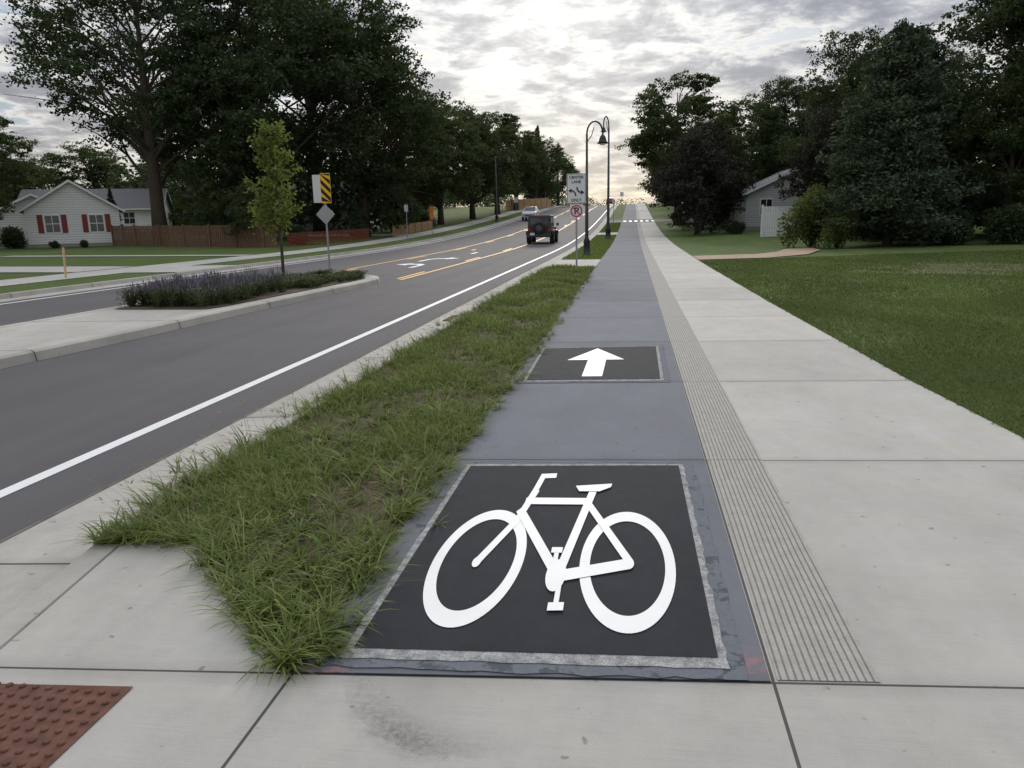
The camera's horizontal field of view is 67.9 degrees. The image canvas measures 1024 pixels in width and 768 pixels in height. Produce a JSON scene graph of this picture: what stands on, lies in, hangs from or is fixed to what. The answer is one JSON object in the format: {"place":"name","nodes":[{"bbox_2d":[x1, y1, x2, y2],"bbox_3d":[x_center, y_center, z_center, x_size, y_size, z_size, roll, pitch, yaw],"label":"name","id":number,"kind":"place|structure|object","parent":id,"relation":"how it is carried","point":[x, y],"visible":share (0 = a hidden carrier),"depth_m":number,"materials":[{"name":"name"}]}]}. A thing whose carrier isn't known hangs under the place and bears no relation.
{"place":"outdoors","nodes":[
{"label":"outdoors","id":0,"kind":"place"},
{"bbox_2d":[0,266,133,271],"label":"driveway","id":1,"kind":"structure","parent":0,"point":[43,269],"depth_m":30.28,"materials":[{"name":"concrete"}]},
{"bbox_2d":[0,541,288,767],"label":"sidewalk","id":2,"kind":"structure","parent":0,"point":[116,618],"depth_m":2.86,"materials":[{"name":"concrete"}]},
{"bbox_2d":[0,682,132,767],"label":"tactile warning plate","id":3,"kind":"object","parent":2,"relation":"on","point":[43,726],"visible":1,"depth_m":2.54,"materials":[{"name":"red plastic"}]},
{"bbox_2d":[125,265,232,272],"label":"driveway","id":4,"kind":"structure","parent":0,"point":[182,268],"depth_m":29.11,"materials":[{"name":"concrete"}]},
{"bbox_2d":[0,209,523,285],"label":"sidewalk","id":5,"kind":"structure","parent":0,"point":[84,274],"depth_m":35.89,"materials":[{"name":"concrete"}]},
{"bbox_2d":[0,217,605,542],"bbox_3d":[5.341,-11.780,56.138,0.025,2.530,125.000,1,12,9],"label":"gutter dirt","id":6,"kind":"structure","parent":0,"point":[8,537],"depth_m":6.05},
{"bbox_2d":[0,205,614,539],"bbox_3d":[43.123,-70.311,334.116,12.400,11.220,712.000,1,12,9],"label":"asphalt road","id":7,"kind":"structure","parent":0,"point":[56,411],"depth_m":9.92,"materials":[{"name":"grey asphalt"}]},
{"bbox_2d":[0,275,379,368],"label":"median island","id":8,"kind":"structure","parent":7,"relation":"on","point":[32,341],"depth_m":12.80,"materials":[{"name":"concrete"}]},
{"bbox_2d":[116,276,364,308],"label":"planting bed mulch","id":9,"kind":"object","parent":8,"relation":"on","point":[275,293],"visible":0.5,"depth_m":16.15,"materials":[{"name":"brown soil"}]},
{"bbox_2d":[112,266,369,307],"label":"lavender plants","id":10,"kind":"object","parent":9,"relation":"on","point":[211,288],"visible":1,"depth_m":16.05,"materials":[{"name":"purple plant"}]},
{"bbox_2d":[242,118,305,274],"bbox_3d":[-6.297,-4.608,20.131,1.648,4.685,1.658,10,17,42],"label":"young tree","id":11,"kind":"object","parent":9,"relation":"on","point":[273,169],"visible":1,"depth_m":20.00,"materials":[{"name":"green plant"}]},
{"bbox_2d":[312,173,334,270],"bbox_3d":[-5.551,-4.698,22.663,0.624,3.060,0.072,1,12,9],"label":"hazard sign","id":12,"kind":"object","parent":9,"relation":"on","point":[325,214],"visible":0.94,"depth_m":22.45,"materials":[{"name":"metal"}]},
{"bbox_2d":[0,208,552,304],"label":"edge line","id":13,"kind":"object","parent":7,"relation":"on","point":[239,271],"visible":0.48,"depth_m":29.49,"materials":[{"name":"white paint"}]},
{"bbox_2d":[0,206,556,298],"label":"curb","id":14,"kind":"structure","parent":7,"relation":"on","point":[56,289],"depth_m":27.29,"materials":[{"name":"concrete"}]},
{"bbox_2d":[0,206,559,301],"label":"gutter","id":15,"kind":"object","parent":7,"relation":"on","point":[57,293],"visible":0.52,"depth_m":29.58,"materials":[{"name":"concrete"}]},
{"bbox_2d":[0,206,610,497],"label":"edge line","id":16,"kind":"object","parent":7,"relation":"on","point":[45,474],"visible":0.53,"depth_m":7.20,"materials":[{"name":"white paint"}]},
{"bbox_2d":[0,205,616,619],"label":"gutter","id":17,"kind":"object","parent":7,"relation":"on","point":[32,559],"visible":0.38,"depth_m":4.85,"materials":[{"name":"concrete"}]},
{"bbox_2d":[400,206,596,279],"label":"lane line","id":18,"kind":"object","parent":7,"relation":"on","point":[479,258],"visible":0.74,"depth_m":33.49,"materials":[{"name":"yellow paint"}]},
{"bbox_2d":[521,207,539,219],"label":"white suv","id":19,"kind":"object","parent":7,"relation":"on","point":[528,211],"visible":0.56,"depth_m":97.02,"materials":[{"name":"paint"}]},
{"bbox_2d":[526,215,558,243],"bbox_3d":[2.119,-10.727,52.737,2.120,1.895,4.297,1,12,9],"label":"off road car","id":20,"kind":"object","parent":7,"relation":"on","point":[541,226],"visible":0.99,"depth_m":50.86,"materials":[{"name":"black paint"}]},
{"bbox_2d":[50,263,597,688],"bbox_3d":[0.175,-1.637,14.268,2.522,0.362,24.032,1,12,9],"label":"grass strip","id":21,"kind":"object","parent":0,"point":[254,602],"depth_m":4.70,"materials":[{"name":"green plant"}]},
{"bbox_2d":[127,318,559,674],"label":"soil crumbs","id":22,"kind":"object","parent":21,"relation":"on","point":[352,594],"visible":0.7,"depth_m":3.51,"materials":[{"name":"soil"}]},
{"bbox_2d":[567,173,585,266],"bbox_3d":[2.090,-5.243,24.641,0.620,3.050,0.088,1,12,9],"label":"traffic sign","id":23,"kind":"object","parent":21,"relation":"on","point":[576,191],"visible":1,"depth_m":24.42,"materials":[{"name":"metal"}]},
{"bbox_2d":[0,202,1023,765],"bbox_3d":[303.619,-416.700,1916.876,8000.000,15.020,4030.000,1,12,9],"label":"ground","id":24,"kind":"structure","parent":0,"point":[708,242],"depth_m":34.22,"materials":[{"name":"green plant"}]},
{"bbox_2d":[0,225,27,248],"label":"bush","id":25,"kind":"object","parent":24,"relation":"on","point":[13,237],"visible":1,"depth_m":54.91,"materials":[{"name":"green plant"}]},
{"bbox_2d":[0,132,32,219],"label":"birch tree","id":26,"kind":"object","parent":24,"relation":"on","point":[13,168],"visible":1,"depth_m":52.26,"materials":[{"name":"green plant"}]},
{"bbox_2d":[0,196,36,245],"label":"walls","id":27,"kind":"structure","parent":24,"relation":"on","point":[11,219],"depth_m":60.19,"materials":[{"name":"white"}]},
{"bbox_2d":[0,116,45,202],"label":"maple tree","id":28,"kind":"object","parent":24,"relation":"on","point":[15,144],"visible":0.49,"depth_m":79.22,"materials":[{"name":"green plant"}]},
{"bbox_2d":[3,154,58,201],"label":"linden tree","id":29,"kind":"object","parent":24,"relation":"on","point":[34,160],"visible":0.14,"depth_m":102.08,"materials":[{"name":"green plant"}]},
{"bbox_2d":[24,182,122,247],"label":"walls","id":30,"kind":"structure","parent":24,"relation":"on","point":[72,202],"depth_m":56.85,"materials":[{"name":"white"}]},
{"bbox_2d":[16,179,125,213],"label":"roof","id":31,"kind":"structure","parent":30,"relation":"on","point":[21,210],"depth_m":56.14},
{"bbox_2d":[36,214,110,232],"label":"windows and doors","id":32,"kind":"structure","parent":30,"relation":"attached to","point":[52,223],"depth_m":56.82,"materials":[{"name":"red glass"}]},
{"bbox_2d":[34,140,142,188],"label":"linden tree","id":33,"kind":"object","parent":24,"relation":"on","point":[94,173],"visible":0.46,"depth_m":97.36,"materials":[{"name":"green plant"}]},
{"bbox_2d":[1,255,244,256],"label":"footpath","id":34,"kind":"structure","parent":24,"relation":"on","point":[119,255],"depth_m":41.99,"materials":[{"name":"concrete"}]},
{"bbox_2d":[0,0,288,244],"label":"maple tree","id":35,"kind":"object","parent":24,"relation":"on","point":[148,151],"visible":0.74,"depth_m":54.31,"materials":[{"name":"green plant"}]},
{"bbox_2d":[119,198,171,234],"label":"walls","id":36,"kind":"structure","parent":24,"relation":"on","point":[143,217],"depth_m":78.02,"materials":[{"name":"white"}]},
{"bbox_2d":[17,188,174,210],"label":"roof","id":37,"kind":"structure","parent":36,"relation":"on","point":[131,199],"depth_m":78.65,"materials":[{"name":"grey"}]},
{"bbox_2d":[123,212,170,223],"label":"windows and doors","id":38,"kind":"structure","parent":36,"relation":"attached to","point":[129,217],"depth_m":77.62,"materials":[{"name":"white glass"}]},
{"bbox_2d":[129,158,211,198],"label":"linden tree","id":39,"kind":"object","parent":24,"relation":"on","point":[166,182],"visible":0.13,"depth_m":98.42,"materials":[{"name":"green plant"}]},
{"bbox_2d":[119,56,253,230],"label":"maple tree","id":40,"kind":"object","parent":24,"relation":"on","point":[172,172],"visible":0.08,"depth_m":82.74,"materials":[{"name":"green plant"}]},
{"bbox_2d":[110,224,277,247],"bbox_3d":[-22.945,-10.579,54.140,15.574,1.767,0.180,4,13,23],"label":"wooden fence","id":41,"kind":"object","parent":24,"relation":"on","point":[136,240],"visible":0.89,"depth_m":54.20,"materials":[{"name":"brown wood"}]},
{"bbox_2d":[221,181,284,240],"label":"linden tree","id":42,"kind":"object","parent":24,"relation":"on","point":[244,217],"visible":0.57,"depth_m":51.71,"materials":[{"name":"green plant"}]},
{"bbox_2d":[122,0,386,240],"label":"maple tree","id":43,"kind":"object","parent":24,"relation":"on","point":[277,73],"visible":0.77,"depth_m":54.78,"materials":[{"name":"green plant"}]},
{"bbox_2d":[285,223,309,244],"bbox_3d":[-15.457,-10.858,55.145,2.208,1.617,1.666,7,15,34],"label":"bush","id":44,"kind":"object","parent":24,"relation":"on","point":[298,228],"visible":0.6,"depth_m":54.74,"materials":[{"name":"green plant"}]},
{"bbox_2d":[200,1,406,232],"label":"maple tree","id":45,"kind":"object","parent":24,"relation":"on","point":[320,229],"visible":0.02,"depth_m":72.01,"materials":[{"name":"green plant"}]},
{"bbox_2d":[0,204,618,649],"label":"curb","id":46,"kind":"structure","parent":24,"relation":"on","point":[22,616],"depth_m":3.54,"materials":[{"name":"concrete"}]},
{"bbox_2d":[287,228,368,246],"bbox_3d":[-13.456,-10.991,56.699,0.036,1.108,10.297,4,13,21],"label":"construction netting fence","id":47,"kind":"object","parent":24,"relation":"on","point":[342,234],"visible":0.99,"depth_m":56.13,"materials":[{"name":"red plastic"}]},
{"bbox_2d":[277,192,381,232],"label":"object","id":48,"kind":"structure","parent":24,"relation":"on","point":[310,228],"depth_m":76.65,"materials":[{"name":"green"}]},
{"bbox_2d":[347,193,364,236],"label":"spruce tree","id":49,"kind":"object","parent":24,"relation":"on","point":[354,220],"visible":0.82,"depth_m":63.09,"materials":[{"name":"green plant"}]},
{"bbox_2d":[265,0,459,236],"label":"maple tree","id":50,"kind":"object","parent":24,"relation":"on","point":[415,112],"visible":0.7,"depth_m":63.07,"materials":[{"name":"green plant"}]},
{"bbox_2d":[373,188,415,231],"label":"plum tree","id":51,"kind":"object","parent":24,"relation":"on","point":[396,205],"visible":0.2,"depth_m":74.26,"materials":[{"name":"green plant"}]},
{"bbox_2d":[351,84,467,220],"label":"linden tree","id":52,"kind":"object","parent":24,"relation":"on","point":[382,128],"visible":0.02,"depth_m":93.14,"materials":[{"name":"green plant"}]},
{"bbox_2d":[392,220,432,235],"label":"wooden fence","id":53,"kind":"object","parent":24,"relation":"on","point":[415,226],"visible":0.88,"depth_m":73.44,"materials":[{"name":"brown wood"}]},
{"bbox_2d":[412,211,437,228],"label":"bush","id":54,"kind":"object","parent":24,"relation":"on","point":[425,217],"visible":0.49,"depth_m":80.22,"materials":[{"name":"green plant"}]},
{"bbox_2d":[389,101,497,224],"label":"linden tree","id":55,"kind":"object","parent":24,"relation":"on","point":[437,184],"visible":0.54,"depth_m":86.73,"materials":[{"name":"green plant"}]},
{"bbox_2d":[443,98,523,218],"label":"linden tree","id":56,"kind":"object","parent":24,"relation":"on","point":[489,139],"visible":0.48,"depth_m":100.92,"materials":[{"name":"green plant"}]},
{"bbox_2d":[466,111,538,214],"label":"linden tree","id":57,"kind":"object","parent":24,"relation":"on","point":[509,135],"visible":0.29,"depth_m":113.51,"materials":[{"name":"green plant"}]},
{"bbox_2d":[495,145,510,221],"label":"street lamp","id":58,"kind":"object","parent":24,"relation":"on","point":[497,216],"visible":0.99,"depth_m":93.20,"materials":[{"name":"black metal"}]},
{"bbox_2d":[1,92,1023,239],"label":"distant treeline","id":59,"kind":"object","parent":24,"relation":"on","point":[210,208],"visible":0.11,"depth_m":67.84,"materials":[{"name":"green plant"}]},
{"bbox_2d":[491,120,549,210],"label":"linden tree","id":60,"kind":"object","parent":24,"relation":"on","point":[533,169],"visible":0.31,"depth_m":129.36,"materials":[{"name":"green plant"}]},
{"bbox_2d":[505,197,550,210],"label":"wooden fence","id":61,"kind":"object","parent":24,"relation":"on","point":[537,203],"visible":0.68,"depth_m":138.27,"materials":[{"name":"brown wood"}]},
{"bbox_2d":[524,125,550,199],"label":"spruce tree","id":62,"kind":"object","parent":24,"relation":"on","point":[538,136],"visible":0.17,"depth_m":152.42,"materials":[{"name":"green plant"}]},
{"bbox_2d":[507,136,570,198],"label":"linden tree","id":63,"kind":"object","parent":24,"relation":"on","point":[558,149],"visible":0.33,"depth_m":147.30,"materials":[{"name":"green plant"}]},
{"bbox_2d":[547,151,579,205],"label":"linden tree","id":64,"kind":"object","parent":24,"relation":"on","point":[569,169],"visible":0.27,"depth_m":172.80,"materials":[{"name":"green plant"}]},
{"bbox_2d":[554,259,600,266],"bbox_3d":[2.380,-4.450,27.913,1.610,0.001,4.500,1,12,9],"label":"driveway apron","id":65,"kind":"object","parent":24,"relation":"on","point":[590,262],"visible":0.75,"depth_m":28.20,"materials":[{"name":"concrete"}]},
{"bbox_2d":[614,69,750,224],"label":"elm tree","id":66,"kind":"object","parent":24,"relation":"on","point":[657,130],"visible":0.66,"depth_m":71.42,"materials":[{"name":"green plant"}]},
{"bbox_2d":[644,120,753,229],"bbox_3d":[15.564,-17.212,63.714,8.862,9.144,9.017,3,13,17],"label":"plum tree","id":67,"kind":"object","parent":24,"relation":"on","point":[732,165],"visible":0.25,"depth_m":61.80,"materials":[{"name":"green plant"}]},
{"bbox_2d":[653,129,758,235],"bbox_3d":[13.985,-14.498,55.327,7.412,7.772,7.542,1,12,9],"label":"plum tree","id":68,"kind":"object","parent":24,"relation":"on","point":[675,183],"visible":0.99,"depth_m":54.52,"materials":[{"name":"purple plant"}]},
{"bbox_2d":[671,109,755,181],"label":"maple tree","id":69,"kind":"object","parent":24,"relation":"on","point":[700,120],"visible":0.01,"depth_m":91.33,"materials":[{"name":"green plant"}]},
{"bbox_2d":[725,220,745,233],"bbox_3d":[16.036,-11.237,54.428,1.472,1.078,1.111,-4,13,-14],"label":"bush","id":70,"kind":"object","parent":24,"relation":"on","point":[736,227],"visible":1,"depth_m":54.30,"materials":[{"name":"green plant"}]},
{"bbox_2d":[718,93,793,178],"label":"linden tree","id":71,"kind":"object","parent":24,"relation":"on","point":[740,129],"visible":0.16,"depth_m":81.08,"materials":[{"name":"green plant"}]},
{"bbox_2d":[760,205,795,236],"bbox_3d":[16.934,-10.386,48.394,2.080,2.050,0.125,1,12,9],"label":"white fence","id":72,"kind":"object","parent":24,"relation":"on","point":[774,215],"visible":0.65,"depth_m":48.42,"materials":[{"name":"white wood"}]},
{"bbox_2d":[729,170,833,230],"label":"walls","id":73,"kind":"structure","parent":24,"relation":"on","point":[750,216],"depth_m":58.19,"materials":[{"name":"grey"}]},
{"bbox_2d":[733,198,802,225],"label":"windows and doors","id":74,"kind":"structure","parent":73,"relation":"attached to","point":[766,202],"depth_m":58.08,"materials":[{"name":"white glass"}]},
{"bbox_2d":[742,169,798,194],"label":"roof","id":75,"kind":"structure","parent":73,"relation":"on","point":[767,180],"depth_m":58.85,"materials":[{"name":"grey"}]},
{"bbox_2d":[733,73,831,183],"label":"maple tree","id":76,"kind":"object","parent":24,"relation":"on","point":[771,122],"visible":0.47,"depth_m":69.92,"materials":[{"name":"green plant"}]},
{"bbox_2d":[761,73,853,175],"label":"linden tree","id":77,"kind":"object","parent":24,"relation":"on","point":[798,118],"visible":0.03,"depth_m":72.16,"materials":[{"name":"green plant"}]},
{"bbox_2d":[776,182,841,247],"bbox_3d":[13.375,-7.506,33.965,2.857,2.933,2.699,1,12,9],"label":"shrub","id":78,"kind":"object","parent":24,"relation":"on","point":[804,214],"visible":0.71,"depth_m":33.74,"materials":[{"name":"green plant"}]},
{"bbox_2d":[773,96,864,212],"bbox_3d":[19.965,-12.979,46.269,6.394,8.382,6.284,-5,13,-15],"label":"plum tree","id":79,"kind":"object","parent":24,"relation":"on","point":[816,175],"visible":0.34,"depth_m":45.58,"materials":[{"name":"green plant"}]},
{"bbox_2d":[770,25,896,176],"bbox_3d":[24.072,-17.403,52.529,10.486,13.604,10.626,6,14,30],"label":"maple tree","id":80,"kind":"object","parent":24,"relation":"on","point":[852,70],"visible":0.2,"depth_m":51.54,"materials":[{"name":"green plant"}]},
{"bbox_2d":[818,208,860,248],"bbox_3d":[13.840,-6.574,32.096,1.619,1.785,1.714,10,16,41],"label":"shrub","id":81,"kind":"object","parent":24,"relation":"on","point":[841,234],"visible":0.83,"depth_m":31.91,"materials":[{"name":"green plant"}]},
{"bbox_2d":[807,17,991,245],"bbox_3d":[16.049,-10.367,31.941,7.009,9.383,7.250,-5,13,-19],"label":"pine tree","id":82,"kind":"object","parent":24,"relation":"on","point":[885,198],"visible":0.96,"depth_m":30.87,"materials":[{"name":"green plant"}]},
{"bbox_2d":[835,22,995,222],"bbox_3d":[19.872,-12.283,37.624,7.850,10.509,8.120,3,13,17],"label":"pine tree","id":83,"kind":"object","parent":24,"relation":"on","point":[969,203],"visible":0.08,"depth_m":36.17,"materials":[{"name":"green plant"}]},
{"bbox_2d":[931,207,975,244],"bbox_3d":[18.333,-6.515,31.460,1.666,1.617,2.208,-4,13,-14],"label":"bush","id":84,"kind":"object","parent":24,"relation":"on","point":[967,232],"visible":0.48,"depth_m":30.98,"materials":[{"name":"green plant"}]},
{"bbox_2d":[905,0,1023,186],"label":"maple tree","id":85,"kind":"object","parent":24,"relation":"on","point":[1003,14],"visible":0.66,"depth_m":33.05,"materials":[{"name":"green plant"}]},
{"bbox_2d":[935,41,995,177],"bbox_3d":[29.680,-17.337,53.887,10.626,12.367,10.486,0,12,6],"label":"maple tree","id":86,"kind":"object","parent":24,"relation":"on","point":[961,56],"visible":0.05,"depth_m":51.08,"materials":[{"name":"green plant"}]},
{"bbox_2d":[941,60,1023,207],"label":"linden tree","id":87,"kind":"object","parent":24,"relation":"on","point":[1011,178],"visible":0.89,"depth_m":31.98,"materials":[{"name":"green plant"}]},
{"bbox_2d":[976,25,1023,131],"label":"maple tree","id":88,"kind":"object","parent":24,"relation":"on","point":[1001,45],"visible":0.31,"depth_m":35.28,"materials":[{"name":"green plant"}]},
{"bbox_2d":[977,202,1023,244],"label":"bush","id":89,"kind":"object","parent":24,"relation":"on","point":[1006,224],"visible":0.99,"depth_m":30.11,"materials":[{"name":"green plant"}]},
{"bbox_2d":[0,0,1023,207],"label":"sky","id":90,"kind":"structure","parent":0,"point":[561,66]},
{"bbox_2d":[297,204,770,681],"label":"bike path","id":91,"kind":"structure","parent":0,"point":[615,303],"depth_m":6.13,"materials":[{"name":"concrete"}]},
{"bbox_2d":[320,462,747,679],"bbox_3d":[0.241,0.777,3.919,1.567,0.001,2.556,1,12,9],"label":"panel patching","id":92,"kind":"object","parent":91,"relation":"on","point":[737,670],"visible":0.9,"depth_m":2.87,"materials":[{"name":"grey concrete"}]},
{"bbox_2d":[340,464,729,668],"bbox_3d":[0.243,0.775,3.917,1.441,0.001,2.447,1,12,9],"label":"panel border","id":93,"kind":"object","parent":92,"relation":"on","point":[720,661],"visible":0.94,"depth_m":2.85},
{"bbox_2d":[354,465,717,656],"bbox_3d":[0.245,0.769,3.932,1.369,0.001,2.340,1,12,9],"label":"marking panel","id":94,"kind":"object","parent":93,"relation":"on","point":[518,617],"visible":0.8,"depth_m":3.46,"materials":[{"name":"paint"}]},
{"bbox_2d":[423,473,675,632],"bbox_3d":[0.241,0.770,3.898,1.138,0.005,1.913,1,12,9],"label":"bicycle symbol","id":95,"kind":"object","parent":94,"relation":"on","point":[558,573],"visible":1,"depth_m":3.56,"materials":[{"name":"white paint"}]},
{"bbox_2d":[516,345,669,382],"bbox_3d":[0.962,-0.249,8.598,1.573,0.001,2.374,1,12,9],"label":"panel patching","id":96,"kind":"object","parent":91,"relation":"on","point":[665,371],"visible":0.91,"depth_m":7.99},
{"bbox_2d":[523,346,663,381],"bbox_3d":[0.966,-0.252,8.599,1.444,0.001,2.254,1,12,9],"label":"panel border","id":97,"kind":"object","parent":96,"relation":"on","point":[658,358],"visible":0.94,"depth_m":7.66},
{"bbox_2d":[527,346,659,379],"bbox_3d":[0.964,-0.258,8.612,1.372,0.001,2.150,1,12,9],"label":"marking panel","id":98,"kind":"object","parent":97,"relation":"on","point":[637,362],"visible":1,"depth_m":8.40,"materials":[{"name":"black paint"}]},
{"bbox_2d":[569,348,621,375],"bbox_3d":[0.945,-0.261,8.609,0.645,0.001,1.720,1,12,9],"label":"arrow symbol","id":99,"kind":"object","parent":98,"relation":"on","point":[597,358],"visible":1,"depth_m":8.69,"materials":[{"name":"white paint"}]},
{"bbox_2d":[562,222,620,259],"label":"grass verge","id":100,"kind":"object","parent":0,"point":[603,245],"depth_m":42.35,"materials":[{"name":"green plant"}]},
{"bbox_2d":[583,120,607,255],"bbox_3d":[3.526,-8.246,32.234,1.115,5.585,0.500,1,12,9],"label":"street lamp","id":101,"kind":"object","parent":100,"relation":"on","point":[602,141],"visible":0.94,"depth_m":32.20,"materials":[{"name":"black metal"}]},
{"bbox_2d":[601,116,610,238],"bbox_3d":[6.484,-14.165,52.429,0.540,8.245,1.384,6,14,30],"label":"street lamp","id":102,"kind":"object","parent":100,"relation":"on","point":[608,232],"visible":0.86,"depth_m":52.82,"materials":[{"name":"black metal"}]},
{"bbox_2d":[599,204,626,232],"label":"grass verge soil","id":103,"kind":"structure","parent":0,"point":[619,211],"depth_m":108.57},
{"bbox_2d":[221,204,1023,767],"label":"sidewalk","id":104,"kind":"structure","parent":0,"point":[903,498],"depth_m":2.88,"materials":[{"name":"concrete"}]},
{"bbox_2d":[635,204,880,681],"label":"tactile groove strip","id":105,"kind":"object","parent":104,"relation":"on","point":[808,631],"visible":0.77,"depth_m":3.76,"materials":[{"name":"concrete"}]},
{"bbox_2d":[693,254,768,259],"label":"driveway","id":106,"kind":"structure","parent":0,"point":[729,256],"depth_m":29.56,"materials":[{"name":"concrete"}]},
{"bbox_2d":[759,248,818,256],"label":"driveway","id":107,"kind":"structure","parent":0,"point":[794,251],"depth_m":30.45,"materials":[{"name":"beige concrete"}]},
{"bbox_2d":[699,249,1023,439],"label":"lawn grass","id":108,"kind":"structure","parent":0,"point":[1008,300],"depth_m":12.52,"materials":[{"name":"green plant"}]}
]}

